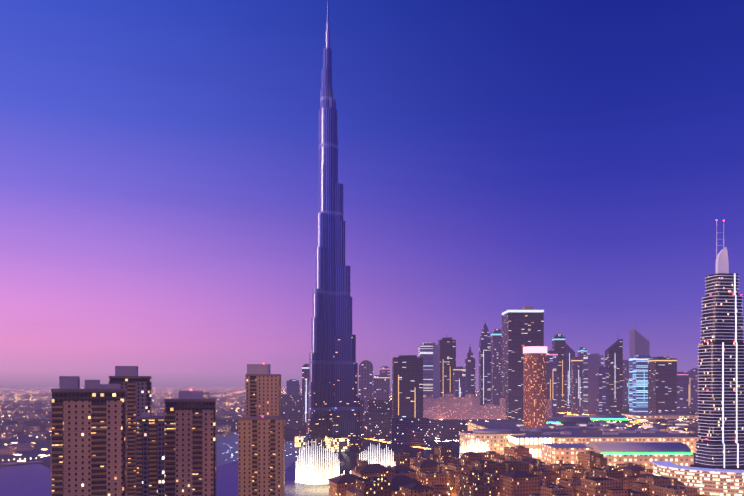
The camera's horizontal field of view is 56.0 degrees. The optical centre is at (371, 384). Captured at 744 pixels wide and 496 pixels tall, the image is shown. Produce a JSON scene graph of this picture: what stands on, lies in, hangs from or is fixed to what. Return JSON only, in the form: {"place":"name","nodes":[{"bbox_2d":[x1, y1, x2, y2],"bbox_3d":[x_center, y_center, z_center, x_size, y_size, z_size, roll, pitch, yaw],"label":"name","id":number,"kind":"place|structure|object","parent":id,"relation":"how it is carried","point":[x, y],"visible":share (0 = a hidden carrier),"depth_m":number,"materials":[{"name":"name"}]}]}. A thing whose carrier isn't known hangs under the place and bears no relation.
{"place":"outdoors","nodes":[
{"label":"outdoors","id":0,"kind":"place"},
{"bbox_2d":[0,442,503,495],"bbox_3d":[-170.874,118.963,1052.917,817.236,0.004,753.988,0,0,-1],"label":"lake water","id":1,"kind":"structure","parent":0,"point":[29,480],"depth_m":945.18,"materials":[{"name":"liquid"}]},
{"bbox_2d":[288,483,328,495],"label":"fountain water glow","id":2,"kind":"object","parent":1,"relation":"on","point":[318,490],"visible":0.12,"depth_m":784.74,"materials":[{"name":"white liquid"}]},
{"bbox_2d":[295,438,487,484],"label":"fountain","id":3,"kind":"object","parent":1,"relation":"on","point":[309,479],"visible":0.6,"depth_m":838.92,"materials":[{"name":"beige liquid"}]},
{"bbox_2d":[216,432,305,468],"bbox_3d":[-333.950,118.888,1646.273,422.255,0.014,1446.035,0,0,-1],"label":"plaza ground","id":4,"kind":"structure","parent":0,"point":[226,449],"depth_m":1240.27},
{"bbox_2d":[0,385,698,468],"bbox_3d":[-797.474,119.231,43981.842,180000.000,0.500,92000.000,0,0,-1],"label":"ground","id":5,"kind":"structure","parent":0,"point":[42,448],"depth_m":2372.81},
{"bbox_2d":[0,457,42,464],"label":"promenade","id":6,"kind":"structure","parent":5,"relation":"on","point":[21,462],"depth_m":1057.42,"materials":[{"name":"concrete"}]},
{"bbox_2d":[51,376,126,495],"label":"tower","id":7,"kind":"structure","parent":5,"relation":"on","point":[89,440],"depth_m":386.42,"materials":[{"name":"beige concrete"}]},
{"bbox_2d":[109,366,151,495],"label":"tower","id":8,"kind":"structure","parent":5,"relation":"on","point":[139,395],"depth_m":546.58,"materials":[{"name":"brown concrete"}]},
{"bbox_2d":[136,412,163,495],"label":"tower","id":9,"kind":"structure","parent":5,"relation":"on","point":[149,455],"depth_m":485.73,"materials":[{"name":"brown glass"}]},
{"bbox_2d":[164,389,215,495],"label":"tower","id":10,"kind":"structure","parent":5,"relation":"on","point":[190,443],"depth_m":426.70,"materials":[{"name":"beige concrete"}]},
{"bbox_2d":[238,416,284,495],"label":"tower","id":11,"kind":"structure","parent":5,"relation":"on","point":[261,455],"depth_m":487.23,"materials":[{"name":"beige concrete"}]},
{"bbox_2d":[245,363,280,415],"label":"tower","id":12,"kind":"structure","parent":5,"relation":"on","point":[262,391],"depth_m":587.09,"materials":[{"name":"beige concrete"}]},
{"bbox_2d":[0,392,551,454],"bbox_3d":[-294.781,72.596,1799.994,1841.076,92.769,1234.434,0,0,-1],"label":"blocks","id":13,"kind":"structure","parent":5,"relation":"on","point":[380,422],"depth_m":1757.10,"materials":[{"name":"purple concrete"}]},
{"bbox_2d":[295,0,361,451],"bbox_3d":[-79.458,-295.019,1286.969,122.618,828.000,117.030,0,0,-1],"label":"skyscraper","id":14,"kind":"structure","parent":5,"relation":"on","point":[334,423],"depth_m":1274.25,"materials":[{"name":"blue glass"}]},
{"bbox_2d":[0,392,698,440],"bbox_3d":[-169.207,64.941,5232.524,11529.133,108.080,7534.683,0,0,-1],"label":"city","id":15,"kind":"object","parent":5,"relation":"on","point":[40,426],"visible":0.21,"depth_m":2333.80},
{"bbox_2d":[286,306,697,427],"bbox_3d":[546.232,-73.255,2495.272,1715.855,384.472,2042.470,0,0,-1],"label":"city skyline","id":16,"kind":"structure","parent":5,"relation":"on","point":[524,372],"depth_m":2559.70,"materials":[{"name":"glass"}]},
{"bbox_2d":[440,461,583,495],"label":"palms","id":17,"kind":"object","parent":5,"relation":"on","point":[458,492],"visible":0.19,"depth_m":710.18,"materials":[{"name":"plant"}]},
{"bbox_2d":[327,446,708,495],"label":"low-rise buildings","id":18,"kind":"structure","parent":5,"relation":"on","point":[518,471],"depth_m":724.66,"materials":[{"name":"stone"}]},
{"bbox_2d":[460,414,698,468],"bbox_3d":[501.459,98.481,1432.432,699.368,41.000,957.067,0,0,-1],"label":"shopping mall","id":19,"kind":"structure","parent":5,"relation":"on","point":[564,438],"depth_m":1213.28,"materials":[{"name":"beige"}]},
{"bbox_2d":[580,401,698,470],"bbox_3d":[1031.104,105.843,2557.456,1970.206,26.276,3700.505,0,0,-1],"label":"trees","id":20,"kind":"object","parent":5,"relation":"on","point":[625,410],"visible":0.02,"depth_m":2641.99,"materials":[{"name":"plant"}]},
{"bbox_2d":[652,220,743,495],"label":"hotel tower","id":21,"kind":"structure","parent":5,"relation":"on","point":[717,469],"depth_m":748.58,"materials":[{"name":"grey glass"}]},
{"bbox_2d":[0,0,743,384],"label":"sky","id":22,"kind":"structure","parent":0,"point":[578,162],"materials":[{"name":"blue"}]},
{"bbox_2d":[161,391,645,448],"bbox_3d":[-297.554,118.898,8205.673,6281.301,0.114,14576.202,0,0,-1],"label":"lit roads","id":23,"kind":"structure","parent":0,"point":[637,420],"depth_m":2183.40,"materials":[{"name":"orange"}]}
]}

